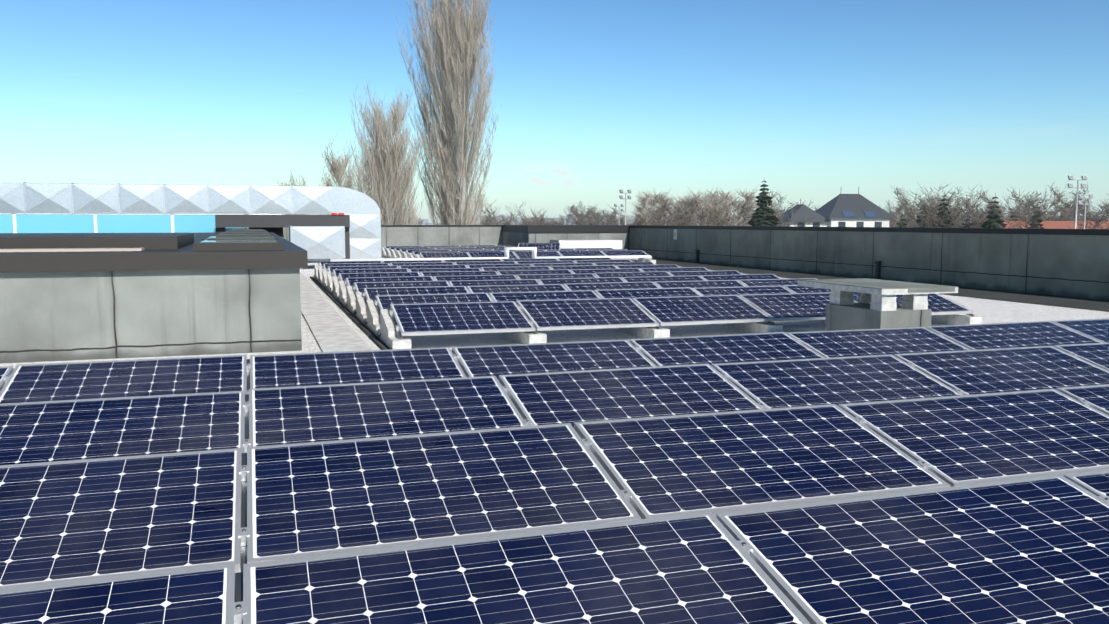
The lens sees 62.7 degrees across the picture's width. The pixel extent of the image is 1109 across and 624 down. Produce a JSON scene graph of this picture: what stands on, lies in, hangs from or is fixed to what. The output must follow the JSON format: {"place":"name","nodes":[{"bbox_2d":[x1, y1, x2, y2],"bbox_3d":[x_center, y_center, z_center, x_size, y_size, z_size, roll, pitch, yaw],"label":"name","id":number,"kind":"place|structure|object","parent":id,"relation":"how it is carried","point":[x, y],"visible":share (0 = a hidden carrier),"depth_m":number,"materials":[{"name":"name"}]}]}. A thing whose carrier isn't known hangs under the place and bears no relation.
{"place":"outdoors","nodes":[
{"label":"outdoors","id":0,"kind":"place"},
{"bbox_2d":[0,0,1108,222],"label":"sky","id":1,"kind":"structure","parent":0,"point":[816,101],"materials":[{"name":"blue"}]},
{"bbox_2d":[393,212,1074,224],"bbox_3d":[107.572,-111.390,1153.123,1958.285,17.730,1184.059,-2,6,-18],"label":"town blocks","id":2,"kind":"structure","parent":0,"point":[425,221],"depth_m":708.12,"materials":[{"name":"grey"}]},
{"bbox_2d":[653,259,1108,311],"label":"roof membrane strip","id":3,"kind":"object","parent":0,"point":[1073,302],"visible":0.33,"depth_m":19.67,"materials":[{"name":"grey"}]},
{"label":"ground","id":4,"kind":"structure","parent":0,"visible":0},
{"bbox_2d":[274,167,307,214],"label":"poplar tree","id":5,"kind":"object","parent":4,"relation":"on","point":[291,179],"visible":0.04,"depth_m":73.70,"materials":[{"name":"brown plant"}]},
{"bbox_2d":[317,132,356,214],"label":"poplar tree","id":6,"kind":"object","parent":4,"relation":"on","point":[336,167],"visible":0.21,"depth_m":79.46,"materials":[{"name":"grey plant"}]},
{"bbox_2d":[340,78,425,224],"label":"poplar tree","id":7,"kind":"object","parent":4,"relation":"on","point":[387,171],"visible":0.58,"depth_m":64.95,"materials":[{"name":"beige plant"}]},
{"bbox_2d":[394,0,500,224],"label":"poplar tree","id":8,"kind":"object","parent":4,"relation":"on","point":[454,44],"visible":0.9,"depth_m":69.93,"materials":[{"name":"beige plant"}]},
{"bbox_2d":[0,257,1108,368],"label":"roof gravel","id":9,"kind":"structure","parent":4,"relation":"on","point":[988,311],"depth_m":13.12,"materials":[{"name":"grey gravel"}]},
{"bbox_2d":[0,214,247,232],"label":"window band","id":10,"kind":"object","parent":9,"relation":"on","point":[107,223],"visible":0.42,"depth_m":32.67,"materials":[{"name":"teal glass"}]},
{"bbox_2d":[0,229,307,363],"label":"skylight box","id":11,"kind":"object","parent":9,"relation":"on","point":[76,296],"visible":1,"depth_m":10.44,"materials":[{"name":"grey metal"}]},
{"bbox_2d":[0,182,380,258],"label":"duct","id":12,"kind":"object","parent":9,"relation":"on","point":[361,209],"visible":0.83,"depth_m":33.55,"materials":[{"name":"silver metal"}]},
{"bbox_2d":[215,213,349,258],"bbox_3d":[-9.884,-2.676,33.218,4.600,1.870,1.650,-2,6,-18],"label":"frame","id":13,"kind":"object","parent":9,"relation":"on","point":[223,223],"visible":0.71,"depth_m":32.43,"materials":[{"name":"grey metal"}]},
{"bbox_2d":[249,214,344,269],"bbox_3d":[-9.178,-2.540,32.001,1.994,1.840,6.212,-4,7,-35],"label":"duct","id":14,"kind":"object","parent":9,"relation":"on","point":[321,242],"visible":0.48,"depth_m":29.61,"materials":[{"name":"silver metal"}]},
{"bbox_2d":[300,273,371,351],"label":"walkway pavers","id":15,"kind":"object","parent":9,"relation":"on","point":[331,329],"visible":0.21,"depth_m":13.45,"materials":[{"name":"concrete"}]},
{"bbox_2d":[310,275,389,349],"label":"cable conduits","id":16,"kind":"object","parent":9,"relation":"on","point":[373,336],"visible":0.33,"depth_m":14.26,"materials":[{"name":"grey"}]},
{"bbox_2d":[248,225,502,253],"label":"parapet wall","id":17,"kind":"structure","parent":9,"relation":"on","point":[414,235],"depth_m":42.25,"materials":[{"name":"grey"}]},
{"bbox_2d":[330,247,651,261],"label":"insulated pipes","id":18,"kind":"object","parent":9,"relation":"on","point":[641,258],"visible":0.6,"depth_m":28.56,"materials":[{"name":"silver metal"}]},
{"bbox_2d":[381,245,655,263],"bbox_3d":[-1.963,-2.326,36.632,8.595,0.503,10.150,-2,6,-18],"label":"solar array","id":19,"kind":"object","parent":9,"relation":"on","point":[447,251],"visible":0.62,"depth_m":33.53,"materials":[{"name":"blue glass"}]},
{"bbox_2d":[518,243,560,249],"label":"solar panels","id":20,"kind":"object","parent":9,"relation":"on","point":[547,246],"visible":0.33,"depth_m":35.41,"materials":[{"name":"blue glass"}]},
{"bbox_2d":[0,318,1108,623],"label":"solar array","id":21,"kind":"object","parent":9,"relation":"on","point":[942,474],"visible":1,"depth_m":4.19,"materials":[{"name":"blue glass"}]},
{"bbox_2d":[502,225,629,249],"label":"parapet wall","id":22,"kind":"structure","parent":9,"relation":"on","point":[514,235],"depth_m":39.97,"materials":[{"name":"grey concrete"}]},
{"bbox_2d":[550,240,621,248],"bbox_3d":[1.329,-2.628,38.172,2.820,0.800,1.140,-2,6,-18],"label":"white hvac unit","id":23,"kind":"object","parent":9,"relation":"on","point":[613,244],"visible":0.36,"depth_m":37.69,"materials":[{"name":"white paint"}]},
{"bbox_2d":[314,257,981,348],"bbox_3d":[-0.100,-0.573,18.893,8.595,0.505,14.620,-2,6,-18],"label":"solar array","id":24,"kind":"object","parent":9,"relation":"on","point":[395,304],"visible":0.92,"depth_m":13.48,"materials":[{"name":"blue glass"}]},
{"bbox_2d":[629,225,1108,300],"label":"parapet wall","id":25,"kind":"structure","parent":9,"relation":"on","point":[1066,262],"depth_m":23.02,"materials":[{"name":"grey concrete"}]},
{"bbox_2d":[673,229,676,239],"bbox_3d":[4.805,-3.087,36.208,0.009,0.400,0.300,-2,6,-18],"label":"warning sign","id":26,"kind":"object","parent":25,"relation":"attached to","point":[675,233],"visible":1,"depth_m":36.17,"materials":[{"name":"white paint"}]},
{"bbox_2d":[695,250,881,279],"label":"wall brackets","id":27,"kind":"object","parent":25,"relation":"attached to","point":[878,270],"depth_m":24.39,"materials":[{"name":"grey metal"}]},
{"bbox_2d":[798,278,957,330],"bbox_3d":[3.888,0.047,11.114,1.050,0.803,1.656,-2,6,-18],"label":"vent chimney","id":28,"kind":"object","parent":9,"relation":"on","point":[876,307],"visible":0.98,"depth_m":10.46,"materials":[{"name":"white concrete"}]},
{"bbox_2d":[22,181,1108,228],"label":"distant treeline","id":29,"kind":"object","parent":4,"relation":"on","point":[942,214],"visible":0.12,"depth_m":146.44,"materials":[{"name":"brown plant"}]},
{"bbox_2d":[614,204,623,211],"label":"floodlight pole","id":30,"kind":"object","parent":4,"relation":"on","point":[615,210],"visible":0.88,"depth_m":148.82,"materials":[{"name":"grey metal"}]},
{"bbox_2d":[619,189,630,224],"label":"floodlight pole","id":31,"kind":"object","parent":4,"relation":"on","point":[621,196],"visible":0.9,"depth_m":119.00,"materials":[{"name":"grey metal"}]},
{"bbox_2d":[628,184,779,225],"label":"tree grove","id":32,"kind":"object","parent":4,"relation":"on","point":[713,200],"visible":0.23,"depth_m":207.62,"materials":[{"name":"plant"}]},
{"bbox_2d":[777,188,894,226],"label":"villa","id":33,"kind":"object","parent":4,"relation":"on","point":[843,210],"visible":0.19,"depth_m":135.00,"materials":[{"name":"white"}]},
{"bbox_2d":[970,221,1108,228],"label":"red roof","id":34,"kind":"structure","parent":4,"relation":"on","point":[1058,225],"depth_m":130.18,"materials":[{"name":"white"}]},
{"bbox_2d":[1067,175,1086,228],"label":"floodlight pole","id":35,"kind":"object","parent":4,"relation":"on","point":[1083,177],"visible":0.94,"depth_m":88.50,"materials":[{"name":"grey metal"}]},
{"bbox_2d":[1078,194,1092,228],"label":"floodlight pole","id":36,"kind":"object","parent":4,"relation":"on","point":[1085,204],"visible":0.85,"depth_m":113.26,"materials":[{"name":"grey metal"}]}
]}

